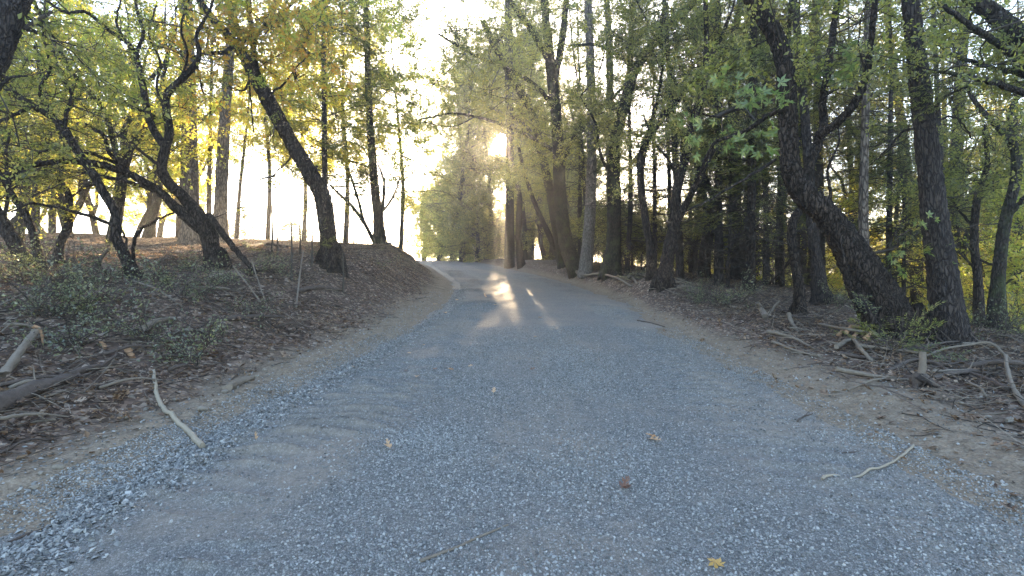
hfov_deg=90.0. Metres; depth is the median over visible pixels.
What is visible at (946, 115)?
fir tree
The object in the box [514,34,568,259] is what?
oak tree
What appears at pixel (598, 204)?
young oak
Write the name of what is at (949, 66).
fir tree
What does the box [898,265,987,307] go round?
young maple
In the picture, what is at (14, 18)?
oak tree
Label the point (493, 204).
oak tree
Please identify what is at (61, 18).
maple tree
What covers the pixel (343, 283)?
sapling
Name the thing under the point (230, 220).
young fir
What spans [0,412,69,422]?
branch
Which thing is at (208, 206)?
young fir
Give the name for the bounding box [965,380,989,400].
stick
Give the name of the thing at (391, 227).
sky
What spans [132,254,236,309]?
shrub
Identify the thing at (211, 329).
shrub
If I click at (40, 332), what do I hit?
splinter
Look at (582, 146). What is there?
fir tree
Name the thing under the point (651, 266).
live oak
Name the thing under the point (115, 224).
madrone tree
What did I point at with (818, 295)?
fir tree
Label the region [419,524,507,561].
stick
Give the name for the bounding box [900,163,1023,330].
young maple
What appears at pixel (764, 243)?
young fir
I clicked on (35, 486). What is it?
stone
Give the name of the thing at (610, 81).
pine tree
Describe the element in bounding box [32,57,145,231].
maple tree
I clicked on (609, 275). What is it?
branch
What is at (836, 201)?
young maple
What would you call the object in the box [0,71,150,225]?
maple tree
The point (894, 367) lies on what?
branch
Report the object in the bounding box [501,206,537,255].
young fir
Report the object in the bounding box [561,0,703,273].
fir tree
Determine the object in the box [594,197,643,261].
young fir
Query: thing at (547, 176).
live oak
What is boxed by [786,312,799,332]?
branch
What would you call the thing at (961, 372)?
branch
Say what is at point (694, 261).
fir tree
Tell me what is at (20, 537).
stick
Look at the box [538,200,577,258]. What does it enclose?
young fir
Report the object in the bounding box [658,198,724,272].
young fir
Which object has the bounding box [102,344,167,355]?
branch
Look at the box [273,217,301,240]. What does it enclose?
young fir
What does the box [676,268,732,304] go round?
shrub
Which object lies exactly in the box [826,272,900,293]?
young maple
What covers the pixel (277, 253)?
sapling
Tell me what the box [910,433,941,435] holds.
stick
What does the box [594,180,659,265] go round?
young fir
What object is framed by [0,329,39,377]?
broken branch
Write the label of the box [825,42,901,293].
fir tree
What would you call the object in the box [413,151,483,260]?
oak tree
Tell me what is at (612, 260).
live oak
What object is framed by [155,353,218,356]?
branch
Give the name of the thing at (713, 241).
young oak
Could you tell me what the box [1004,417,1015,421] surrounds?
stone
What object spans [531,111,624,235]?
oak tree
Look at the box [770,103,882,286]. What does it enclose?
oak tree
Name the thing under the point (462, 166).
oak tree
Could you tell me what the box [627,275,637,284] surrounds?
branch
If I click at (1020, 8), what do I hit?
fir tree
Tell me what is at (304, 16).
leaning oak
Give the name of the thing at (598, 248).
young oak
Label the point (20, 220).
maple tree
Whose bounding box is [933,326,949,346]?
branch
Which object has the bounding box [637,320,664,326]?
stick
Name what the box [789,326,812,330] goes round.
branch
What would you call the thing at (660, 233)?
young oak
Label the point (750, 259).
fir tree
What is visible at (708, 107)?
fir tree
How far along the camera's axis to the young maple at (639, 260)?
33.71 m
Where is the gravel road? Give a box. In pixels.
[0,260,1023,575]
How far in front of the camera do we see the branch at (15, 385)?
4.34 m
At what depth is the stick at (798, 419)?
4.53 m
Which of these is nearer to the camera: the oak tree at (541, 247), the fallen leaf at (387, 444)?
the fallen leaf at (387, 444)
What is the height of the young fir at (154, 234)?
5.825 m
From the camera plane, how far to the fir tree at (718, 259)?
15.39 m
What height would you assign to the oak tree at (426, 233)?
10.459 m
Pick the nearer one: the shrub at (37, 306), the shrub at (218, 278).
the shrub at (37, 306)
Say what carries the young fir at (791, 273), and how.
on the ground at (1006, 466)
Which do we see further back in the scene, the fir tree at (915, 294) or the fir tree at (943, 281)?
the fir tree at (915, 294)
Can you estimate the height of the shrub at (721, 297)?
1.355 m
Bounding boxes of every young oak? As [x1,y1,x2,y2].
[569,209,606,252]
[583,194,652,248]
[593,233,603,260]
[594,208,624,248]
[627,209,690,270]
[633,205,698,270]
[691,217,728,257]
[963,274,1023,333]
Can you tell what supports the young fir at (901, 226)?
on the ground at (1006, 466)
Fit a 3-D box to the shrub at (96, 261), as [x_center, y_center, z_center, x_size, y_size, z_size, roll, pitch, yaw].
[-6.100,-0.195,7.555,1.418,1.398,1.608,0,0,-21]
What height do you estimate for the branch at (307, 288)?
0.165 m
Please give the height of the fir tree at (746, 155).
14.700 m
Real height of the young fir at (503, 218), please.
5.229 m
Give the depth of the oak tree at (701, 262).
18.01 m
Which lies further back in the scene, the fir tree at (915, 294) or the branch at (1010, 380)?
the fir tree at (915, 294)
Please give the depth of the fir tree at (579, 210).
26.76 m
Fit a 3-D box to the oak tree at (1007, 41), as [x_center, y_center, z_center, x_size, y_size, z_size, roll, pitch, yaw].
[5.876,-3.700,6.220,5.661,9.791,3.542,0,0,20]
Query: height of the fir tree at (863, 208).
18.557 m
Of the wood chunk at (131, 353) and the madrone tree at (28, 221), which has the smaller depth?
the wood chunk at (131, 353)
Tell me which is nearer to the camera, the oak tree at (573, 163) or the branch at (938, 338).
the branch at (938, 338)
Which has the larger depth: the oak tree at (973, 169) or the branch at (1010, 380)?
the oak tree at (973, 169)
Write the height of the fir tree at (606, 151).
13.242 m
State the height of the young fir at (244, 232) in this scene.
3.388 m
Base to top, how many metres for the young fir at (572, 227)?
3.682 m
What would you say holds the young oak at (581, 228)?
on the ground at (1006, 466)
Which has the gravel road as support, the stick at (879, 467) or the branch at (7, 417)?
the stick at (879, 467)
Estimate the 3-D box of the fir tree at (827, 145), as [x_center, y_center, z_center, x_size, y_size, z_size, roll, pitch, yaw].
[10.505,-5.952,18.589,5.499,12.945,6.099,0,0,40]
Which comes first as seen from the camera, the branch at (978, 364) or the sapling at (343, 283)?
the branch at (978, 364)
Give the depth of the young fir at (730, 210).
14.91 m
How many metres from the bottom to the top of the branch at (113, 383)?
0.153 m
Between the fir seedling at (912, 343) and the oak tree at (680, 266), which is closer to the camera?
the fir seedling at (912, 343)
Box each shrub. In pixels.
[0,215,136,295]
[0,219,77,284]
[0,237,146,320]
[0,298,171,360]
[1,238,160,331]
[11,230,162,287]
[92,281,186,358]
[126,241,210,289]
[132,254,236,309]
[135,308,237,386]
[138,291,289,351]
[152,236,220,270]
[177,246,252,293]
[226,263,303,327]
[239,247,314,279]
[606,265,645,279]
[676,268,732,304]
[687,265,753,308]
[712,264,772,306]
[815,269,851,310]
[969,279,1023,340]
[969,302,1017,339]
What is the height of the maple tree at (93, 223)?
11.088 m
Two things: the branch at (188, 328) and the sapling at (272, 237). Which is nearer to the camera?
the branch at (188, 328)
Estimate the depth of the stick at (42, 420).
3.97 m
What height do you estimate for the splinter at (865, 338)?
0.129 m
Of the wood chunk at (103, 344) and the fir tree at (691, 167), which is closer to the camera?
the wood chunk at (103, 344)
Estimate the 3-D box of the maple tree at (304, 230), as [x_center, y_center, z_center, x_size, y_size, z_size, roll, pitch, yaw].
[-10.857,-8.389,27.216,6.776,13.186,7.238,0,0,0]
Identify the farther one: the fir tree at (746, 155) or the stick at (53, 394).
the fir tree at (746, 155)
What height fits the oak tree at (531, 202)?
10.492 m
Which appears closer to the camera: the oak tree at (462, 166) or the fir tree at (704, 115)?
the fir tree at (704, 115)
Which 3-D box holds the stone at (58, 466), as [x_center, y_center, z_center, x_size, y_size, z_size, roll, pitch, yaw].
[-2.898,1.141,3.274,0.067,0.032,0.046,24,-14,-30]
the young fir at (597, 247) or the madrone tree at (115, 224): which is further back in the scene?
the young fir at (597, 247)
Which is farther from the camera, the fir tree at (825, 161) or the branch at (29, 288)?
the fir tree at (825, 161)
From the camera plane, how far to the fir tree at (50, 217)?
21.87 m
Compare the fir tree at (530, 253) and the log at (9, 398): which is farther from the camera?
the fir tree at (530, 253)
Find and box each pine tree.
[113,0,242,244]
[175,0,289,241]
[511,0,652,277]
[554,0,652,151]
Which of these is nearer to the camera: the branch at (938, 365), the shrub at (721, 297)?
the branch at (938, 365)
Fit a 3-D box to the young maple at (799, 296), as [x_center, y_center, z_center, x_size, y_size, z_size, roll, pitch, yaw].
[5.856,-0.945,10.868,2.620,3.485,2.855,0,0,36]
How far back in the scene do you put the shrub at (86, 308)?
5.92 m
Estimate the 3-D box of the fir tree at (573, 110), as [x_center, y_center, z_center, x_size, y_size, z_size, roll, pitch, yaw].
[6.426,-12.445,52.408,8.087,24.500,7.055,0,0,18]
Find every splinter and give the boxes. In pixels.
[31,325,43,342]
[843,324,858,333]
[862,331,873,340]
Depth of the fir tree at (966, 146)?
29.52 m
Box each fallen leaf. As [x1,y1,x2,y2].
[384,438,391,447]
[619,475,630,488]
[646,433,660,439]
[707,558,724,567]
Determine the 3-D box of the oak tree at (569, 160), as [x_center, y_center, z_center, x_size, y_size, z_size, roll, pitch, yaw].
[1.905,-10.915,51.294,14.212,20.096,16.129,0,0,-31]
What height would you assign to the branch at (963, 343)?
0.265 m
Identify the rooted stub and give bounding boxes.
[909,351,939,388]
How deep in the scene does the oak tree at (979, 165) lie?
23.41 m
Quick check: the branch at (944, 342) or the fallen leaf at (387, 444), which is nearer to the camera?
the fallen leaf at (387, 444)
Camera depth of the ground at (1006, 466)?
5.62 m
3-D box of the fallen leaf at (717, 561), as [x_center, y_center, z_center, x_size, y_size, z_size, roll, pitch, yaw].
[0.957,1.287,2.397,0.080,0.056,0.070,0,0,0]
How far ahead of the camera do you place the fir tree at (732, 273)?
17.84 m
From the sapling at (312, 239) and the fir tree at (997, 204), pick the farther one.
the fir tree at (997, 204)
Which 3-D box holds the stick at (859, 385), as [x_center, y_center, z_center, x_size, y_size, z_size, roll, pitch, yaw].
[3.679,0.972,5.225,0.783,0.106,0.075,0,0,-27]
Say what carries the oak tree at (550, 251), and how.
on the ground at (1006, 466)
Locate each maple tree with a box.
[0,0,103,194]
[0,2,153,237]
[0,34,102,238]
[0,71,87,232]
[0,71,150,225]
[0,110,43,217]
[13,0,230,243]
[13,95,137,233]
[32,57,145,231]
[74,94,213,236]
[80,0,259,237]
[97,85,214,236]
[120,89,257,222]
[196,1,328,239]
[233,0,365,241]
[272,0,409,242]
[337,0,462,249]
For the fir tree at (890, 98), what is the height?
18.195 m
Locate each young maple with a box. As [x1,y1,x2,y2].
[480,217,504,258]
[630,239,664,266]
[705,157,860,314]
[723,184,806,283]
[771,260,838,286]
[818,167,963,297]
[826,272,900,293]
[850,195,1023,311]
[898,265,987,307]
[899,243,1009,318]
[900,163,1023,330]
[966,182,1023,322]
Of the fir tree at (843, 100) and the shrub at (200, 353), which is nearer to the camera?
the shrub at (200, 353)
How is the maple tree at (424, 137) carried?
on the ground at (1006, 466)
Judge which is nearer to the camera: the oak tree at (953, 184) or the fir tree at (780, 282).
the oak tree at (953, 184)
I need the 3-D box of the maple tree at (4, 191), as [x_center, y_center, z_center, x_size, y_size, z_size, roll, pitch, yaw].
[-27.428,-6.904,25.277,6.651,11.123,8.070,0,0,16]
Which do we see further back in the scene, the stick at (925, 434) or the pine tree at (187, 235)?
the pine tree at (187, 235)
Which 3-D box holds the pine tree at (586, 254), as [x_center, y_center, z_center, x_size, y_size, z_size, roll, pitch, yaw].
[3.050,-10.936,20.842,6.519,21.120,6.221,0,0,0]
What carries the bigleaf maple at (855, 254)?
on the ground at (1006, 466)
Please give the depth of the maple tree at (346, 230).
24.61 m
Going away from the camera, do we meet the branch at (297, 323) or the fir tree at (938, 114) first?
the branch at (297, 323)
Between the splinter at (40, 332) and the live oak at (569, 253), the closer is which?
the splinter at (40, 332)
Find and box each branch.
[0,319,28,332]
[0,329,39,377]
[0,355,97,386]
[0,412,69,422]
[4,318,48,333]
[9,365,35,388]
[11,282,61,291]
[19,329,70,340]
[65,346,123,373]
[98,369,172,388]
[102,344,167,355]
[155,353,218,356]
[168,345,199,371]
[173,320,199,333]
[213,285,258,289]
[223,314,285,320]
[242,242,287,247]
[243,305,270,324]
[275,316,313,330]
[294,285,341,293]
[584,273,631,286]
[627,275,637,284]
[764,300,779,319]
[766,330,816,349]
[771,340,825,357]
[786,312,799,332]
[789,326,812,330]
[818,323,867,332]
[826,338,874,362]
[835,366,909,381]
[840,342,899,361]
[860,334,904,351]
[885,358,967,372]
[904,336,929,355]
[917,328,959,349]
[926,341,1018,368]
[927,360,958,380]
[931,356,995,372]
[931,372,1009,389]
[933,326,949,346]
[942,361,1005,377]
[962,333,994,353]
[964,359,1023,367]
[1004,355,1023,405]
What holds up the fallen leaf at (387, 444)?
on the gravel road
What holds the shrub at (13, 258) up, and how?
on the ground at (1006, 466)
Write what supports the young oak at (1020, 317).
on the ground at (1006, 466)
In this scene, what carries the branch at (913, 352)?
on the ground at (1006, 466)
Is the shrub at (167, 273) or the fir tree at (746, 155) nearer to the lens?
the shrub at (167, 273)
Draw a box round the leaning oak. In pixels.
[151,0,408,278]
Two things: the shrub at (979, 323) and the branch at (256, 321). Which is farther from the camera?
the shrub at (979, 323)
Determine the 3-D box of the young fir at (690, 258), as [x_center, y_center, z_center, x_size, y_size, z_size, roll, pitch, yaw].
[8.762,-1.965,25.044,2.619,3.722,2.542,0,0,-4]
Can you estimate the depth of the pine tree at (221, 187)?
19.84 m
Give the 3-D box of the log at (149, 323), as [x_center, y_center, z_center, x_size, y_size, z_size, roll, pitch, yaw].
[-4.367,0.439,6.330,0.100,0.147,0.672,0,0,-3]
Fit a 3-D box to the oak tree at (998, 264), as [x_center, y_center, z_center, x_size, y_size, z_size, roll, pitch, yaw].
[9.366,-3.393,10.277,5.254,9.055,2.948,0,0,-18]
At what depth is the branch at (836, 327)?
7.71 m
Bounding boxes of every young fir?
[125,146,175,236]
[196,58,243,212]
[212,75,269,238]
[228,215,245,237]
[229,202,263,238]
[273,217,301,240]
[275,216,308,239]
[292,226,318,241]
[337,204,372,243]
[495,208,515,251]
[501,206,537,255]
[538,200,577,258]
[569,211,601,259]
[583,211,602,262]
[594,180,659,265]
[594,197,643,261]
[595,153,666,265]
[621,187,666,269]
[654,95,816,287]
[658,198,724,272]
[674,214,712,272]
[711,131,821,287]
[769,243,836,288]
[808,105,1023,310]
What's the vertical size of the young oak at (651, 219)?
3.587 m
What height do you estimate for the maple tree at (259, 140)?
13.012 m
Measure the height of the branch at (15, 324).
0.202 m
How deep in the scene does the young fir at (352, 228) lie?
27.41 m
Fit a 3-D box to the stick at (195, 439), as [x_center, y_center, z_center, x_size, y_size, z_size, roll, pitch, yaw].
[-3.031,1.013,4.517,0.122,0.358,2.031,0,0,-44]
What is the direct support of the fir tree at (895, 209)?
on the ground at (1006, 466)
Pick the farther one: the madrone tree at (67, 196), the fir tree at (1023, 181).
the fir tree at (1023, 181)
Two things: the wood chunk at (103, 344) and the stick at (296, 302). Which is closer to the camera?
the wood chunk at (103, 344)
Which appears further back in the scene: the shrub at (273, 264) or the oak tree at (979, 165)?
the oak tree at (979, 165)
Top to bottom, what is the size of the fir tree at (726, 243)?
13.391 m
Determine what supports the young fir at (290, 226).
on the ground at (1006, 466)
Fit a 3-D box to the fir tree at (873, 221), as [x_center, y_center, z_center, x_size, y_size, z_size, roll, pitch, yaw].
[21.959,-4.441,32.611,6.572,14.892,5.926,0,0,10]
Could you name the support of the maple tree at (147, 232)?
on the ground at (1006, 466)
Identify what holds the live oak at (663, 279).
on the ground at (1006, 466)
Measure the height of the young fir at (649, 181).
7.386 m
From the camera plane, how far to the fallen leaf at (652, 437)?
3.96 m
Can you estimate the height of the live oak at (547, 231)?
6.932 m
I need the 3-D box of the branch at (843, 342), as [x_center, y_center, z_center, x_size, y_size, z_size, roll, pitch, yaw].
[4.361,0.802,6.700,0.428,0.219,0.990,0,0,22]
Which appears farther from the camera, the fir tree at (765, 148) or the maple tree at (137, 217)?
the maple tree at (137, 217)
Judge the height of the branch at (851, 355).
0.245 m
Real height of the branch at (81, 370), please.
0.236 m
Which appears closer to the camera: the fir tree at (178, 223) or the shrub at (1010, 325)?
the shrub at (1010, 325)
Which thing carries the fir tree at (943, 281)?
on the ground at (1006, 466)
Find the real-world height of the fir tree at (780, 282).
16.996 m
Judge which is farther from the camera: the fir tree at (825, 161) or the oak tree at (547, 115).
the oak tree at (547, 115)
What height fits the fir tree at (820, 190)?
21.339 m
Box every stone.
[29,484,38,489]
[52,464,64,468]
[197,406,207,410]
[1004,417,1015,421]
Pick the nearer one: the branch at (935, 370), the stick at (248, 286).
the branch at (935, 370)
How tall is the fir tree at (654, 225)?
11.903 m
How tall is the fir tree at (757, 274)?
16.213 m
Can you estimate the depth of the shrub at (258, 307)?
7.68 m
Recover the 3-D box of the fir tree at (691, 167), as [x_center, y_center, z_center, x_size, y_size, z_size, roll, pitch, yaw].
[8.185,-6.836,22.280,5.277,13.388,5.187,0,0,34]
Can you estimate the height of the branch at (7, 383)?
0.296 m
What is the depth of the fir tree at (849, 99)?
17.07 m
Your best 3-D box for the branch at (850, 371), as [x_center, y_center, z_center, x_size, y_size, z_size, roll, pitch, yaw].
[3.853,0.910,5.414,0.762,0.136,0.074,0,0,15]
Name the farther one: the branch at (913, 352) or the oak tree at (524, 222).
the oak tree at (524, 222)
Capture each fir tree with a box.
[1,0,148,232]
[1,0,169,232]
[10,10,86,233]
[86,0,265,236]
[229,0,412,224]
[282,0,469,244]
[443,53,505,259]
[453,0,559,268]
[473,20,554,259]
[517,0,633,254]
[522,1,626,255]
[539,51,624,255]
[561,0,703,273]
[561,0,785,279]
[562,52,600,191]
[565,41,658,258]
[567,62,598,224]
[597,0,710,265]
[621,1,728,263]
[631,1,744,273]
[642,0,807,286]
[645,15,723,273]
[650,8,742,266]
[662,8,730,234]
[663,0,812,290]
[664,2,770,248]
[681,0,810,279]
[682,0,921,283]
[684,0,807,262]
[686,0,890,305]
[692,0,838,269]
[692,158,784,271]
[704,0,827,284]
[710,18,826,279]
[722,0,860,286]
[726,0,891,272]
[726,0,904,272]
[759,58,836,276]
[760,2,884,286]
[770,0,981,266]
[771,131,842,286]
[779,0,1023,346]
[786,0,918,273]
[797,0,947,245]
[798,0,960,273]
[801,2,925,279]
[805,0,998,303]
[809,4,994,285]
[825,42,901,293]
[829,113,899,290]
[830,5,925,292]
[832,0,1023,277]
[846,0,990,241]
[880,0,994,306]
[908,0,1023,332]
[922,88,1023,307]
[948,73,1023,313]
[971,3,1023,325]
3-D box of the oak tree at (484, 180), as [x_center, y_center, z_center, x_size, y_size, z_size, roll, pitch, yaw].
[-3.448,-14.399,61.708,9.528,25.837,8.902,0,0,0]
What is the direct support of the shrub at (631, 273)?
on the ground at (1006, 466)
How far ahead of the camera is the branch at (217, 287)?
8.18 m
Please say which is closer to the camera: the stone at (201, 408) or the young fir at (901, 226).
the stone at (201, 408)
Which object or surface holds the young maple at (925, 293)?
on the ground at (1006, 466)
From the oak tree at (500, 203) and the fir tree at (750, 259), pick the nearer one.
the fir tree at (750, 259)
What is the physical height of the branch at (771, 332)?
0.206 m
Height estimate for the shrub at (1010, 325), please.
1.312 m
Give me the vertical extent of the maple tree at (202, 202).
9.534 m
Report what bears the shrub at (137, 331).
on the ground at (1006, 466)
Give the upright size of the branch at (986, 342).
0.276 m
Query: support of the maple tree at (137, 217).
on the ground at (1006, 466)
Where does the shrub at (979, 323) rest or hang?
on the ground at (1006, 466)
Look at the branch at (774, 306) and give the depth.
10.45 m
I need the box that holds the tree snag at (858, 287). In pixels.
[842,272,907,344]
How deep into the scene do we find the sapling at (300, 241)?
13.49 m
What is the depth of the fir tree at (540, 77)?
27.45 m
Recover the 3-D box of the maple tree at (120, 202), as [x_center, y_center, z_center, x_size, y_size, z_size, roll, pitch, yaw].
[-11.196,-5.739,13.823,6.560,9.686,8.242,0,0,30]
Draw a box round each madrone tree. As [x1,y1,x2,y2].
[0,0,188,279]
[0,0,276,273]
[0,10,138,267]
[0,24,138,264]
[0,116,122,268]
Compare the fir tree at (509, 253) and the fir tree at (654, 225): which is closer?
the fir tree at (654, 225)
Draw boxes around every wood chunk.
[99,341,106,348]
[124,348,134,358]
[222,375,255,390]
[755,301,768,318]
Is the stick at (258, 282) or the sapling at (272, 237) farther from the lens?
the sapling at (272, 237)
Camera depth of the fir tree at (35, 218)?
19.41 m
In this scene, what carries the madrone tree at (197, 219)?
on the ground at (1006, 466)
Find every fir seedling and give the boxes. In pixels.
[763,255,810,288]
[829,285,970,361]
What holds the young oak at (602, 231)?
on the ground at (1006, 466)
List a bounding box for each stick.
[0,438,56,454]
[8,523,56,541]
[16,418,55,426]
[34,387,86,399]
[133,280,183,307]
[152,369,205,447]
[233,266,264,308]
[251,259,267,306]
[295,250,303,308]
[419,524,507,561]
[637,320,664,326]
[797,411,814,421]
[821,444,914,479]
[846,377,886,390]
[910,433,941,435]
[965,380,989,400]
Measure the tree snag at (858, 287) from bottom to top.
1.370 m
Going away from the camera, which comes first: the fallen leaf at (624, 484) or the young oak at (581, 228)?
the fallen leaf at (624, 484)
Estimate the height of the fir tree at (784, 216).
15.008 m
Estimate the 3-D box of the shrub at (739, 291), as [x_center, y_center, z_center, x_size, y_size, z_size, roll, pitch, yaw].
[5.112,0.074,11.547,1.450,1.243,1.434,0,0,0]
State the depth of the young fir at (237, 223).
24.94 m
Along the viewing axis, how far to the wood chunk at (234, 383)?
5.21 m
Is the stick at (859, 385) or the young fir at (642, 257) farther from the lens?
the young fir at (642, 257)
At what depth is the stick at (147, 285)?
7.22 m
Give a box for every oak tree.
[0,0,196,198]
[385,179,437,260]
[405,179,457,260]
[413,0,505,261]
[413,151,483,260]
[421,54,501,260]
[434,175,505,262]
[445,73,529,259]
[449,110,504,258]
[464,11,546,257]
[465,0,570,259]
[491,86,631,245]
[497,183,576,248]
[498,86,603,259]
[498,140,597,259]
[504,126,605,259]
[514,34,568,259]
[518,164,604,237]
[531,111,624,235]
[556,0,902,277]
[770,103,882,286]
[798,7,1023,273]
[849,0,1023,135]
[851,95,1023,326]
[853,0,1023,331]
[877,91,1023,312]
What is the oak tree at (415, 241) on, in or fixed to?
on the ground at (1006, 466)
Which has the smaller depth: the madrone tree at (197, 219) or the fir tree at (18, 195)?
the madrone tree at (197, 219)
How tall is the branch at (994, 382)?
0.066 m
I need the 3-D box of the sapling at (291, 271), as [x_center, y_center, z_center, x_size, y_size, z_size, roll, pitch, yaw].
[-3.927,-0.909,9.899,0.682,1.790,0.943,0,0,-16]
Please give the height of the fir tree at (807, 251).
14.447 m
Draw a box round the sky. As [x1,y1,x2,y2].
[0,0,1023,273]
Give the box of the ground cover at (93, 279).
[0,228,926,323]
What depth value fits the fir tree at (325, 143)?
18.92 m
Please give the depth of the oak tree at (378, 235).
20.77 m
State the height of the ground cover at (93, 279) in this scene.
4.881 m
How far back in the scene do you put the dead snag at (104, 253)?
9.01 m
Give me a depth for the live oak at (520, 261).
30.80 m
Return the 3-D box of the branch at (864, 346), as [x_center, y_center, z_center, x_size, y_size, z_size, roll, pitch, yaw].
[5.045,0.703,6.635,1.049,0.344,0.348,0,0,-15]
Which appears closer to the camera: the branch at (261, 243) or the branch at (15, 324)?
the branch at (15, 324)
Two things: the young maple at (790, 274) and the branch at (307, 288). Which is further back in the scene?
the young maple at (790, 274)
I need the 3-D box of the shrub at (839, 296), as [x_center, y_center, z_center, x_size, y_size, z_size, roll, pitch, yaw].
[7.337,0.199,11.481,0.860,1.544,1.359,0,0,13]
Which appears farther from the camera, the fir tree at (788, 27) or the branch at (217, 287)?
the fir tree at (788, 27)
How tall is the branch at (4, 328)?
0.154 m
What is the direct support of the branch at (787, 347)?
on the ground at (1006, 466)
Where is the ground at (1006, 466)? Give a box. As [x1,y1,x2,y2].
[0,232,1023,536]
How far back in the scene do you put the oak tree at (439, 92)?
49.69 m
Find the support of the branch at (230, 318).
on the ground at (1006, 466)
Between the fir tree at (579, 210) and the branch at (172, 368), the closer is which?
the branch at (172, 368)
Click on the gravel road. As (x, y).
(524, 300)
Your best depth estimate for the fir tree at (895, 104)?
22.35 m
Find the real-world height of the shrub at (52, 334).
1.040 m
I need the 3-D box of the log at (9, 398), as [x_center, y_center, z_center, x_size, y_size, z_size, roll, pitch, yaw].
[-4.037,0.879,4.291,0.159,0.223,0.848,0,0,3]
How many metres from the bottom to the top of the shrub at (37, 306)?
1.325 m
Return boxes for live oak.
[374,0,656,278]
[449,0,585,268]
[477,136,544,268]
[494,141,556,261]
[533,0,745,282]
[587,0,795,281]
[604,0,762,292]
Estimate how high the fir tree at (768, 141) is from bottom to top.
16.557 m
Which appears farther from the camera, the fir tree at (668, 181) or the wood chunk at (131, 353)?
the fir tree at (668, 181)
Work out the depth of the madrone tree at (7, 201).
9.75 m
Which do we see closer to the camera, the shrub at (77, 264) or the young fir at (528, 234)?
the shrub at (77, 264)
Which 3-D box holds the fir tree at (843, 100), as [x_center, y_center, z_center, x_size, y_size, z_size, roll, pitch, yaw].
[21.822,-7.738,31.346,8.325,21.318,8.106,0,0,-9]
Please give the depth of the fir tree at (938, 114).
13.99 m
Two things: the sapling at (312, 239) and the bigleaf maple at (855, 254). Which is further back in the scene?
the sapling at (312, 239)
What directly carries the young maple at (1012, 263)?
on the ground at (1006, 466)
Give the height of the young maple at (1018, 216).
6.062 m
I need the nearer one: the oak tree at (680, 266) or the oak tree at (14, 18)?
the oak tree at (14, 18)
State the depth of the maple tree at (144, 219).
26.32 m
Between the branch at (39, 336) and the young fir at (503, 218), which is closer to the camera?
the branch at (39, 336)
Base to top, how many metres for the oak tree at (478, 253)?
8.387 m
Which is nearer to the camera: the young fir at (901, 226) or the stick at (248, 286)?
the stick at (248, 286)
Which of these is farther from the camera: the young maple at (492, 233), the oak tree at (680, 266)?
the young maple at (492, 233)
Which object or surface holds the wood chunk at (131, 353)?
on the ground at (1006, 466)
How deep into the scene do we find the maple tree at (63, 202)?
17.96 m
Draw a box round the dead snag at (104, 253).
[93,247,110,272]
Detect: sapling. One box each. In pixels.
[246,192,295,254]
[258,221,290,259]
[283,225,319,253]
[289,198,325,281]
[305,204,337,266]
[328,251,360,292]
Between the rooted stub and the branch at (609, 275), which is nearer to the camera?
the rooted stub
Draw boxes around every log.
[0,372,81,413]
[139,316,176,331]
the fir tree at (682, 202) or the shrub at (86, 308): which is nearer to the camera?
the shrub at (86, 308)
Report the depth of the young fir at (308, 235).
31.27 m
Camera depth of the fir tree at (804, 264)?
25.78 m
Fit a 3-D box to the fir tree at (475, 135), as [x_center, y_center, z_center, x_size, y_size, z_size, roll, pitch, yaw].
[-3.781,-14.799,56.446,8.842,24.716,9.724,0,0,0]
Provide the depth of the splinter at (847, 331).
8.02 m
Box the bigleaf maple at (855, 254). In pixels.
[673,0,973,345]
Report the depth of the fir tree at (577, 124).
49.93 m
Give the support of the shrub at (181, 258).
on the ground at (1006, 466)
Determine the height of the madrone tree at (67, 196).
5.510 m
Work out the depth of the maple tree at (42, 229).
29.15 m
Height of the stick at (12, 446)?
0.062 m
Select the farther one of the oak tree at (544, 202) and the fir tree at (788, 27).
the oak tree at (544, 202)
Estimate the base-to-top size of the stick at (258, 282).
0.800 m

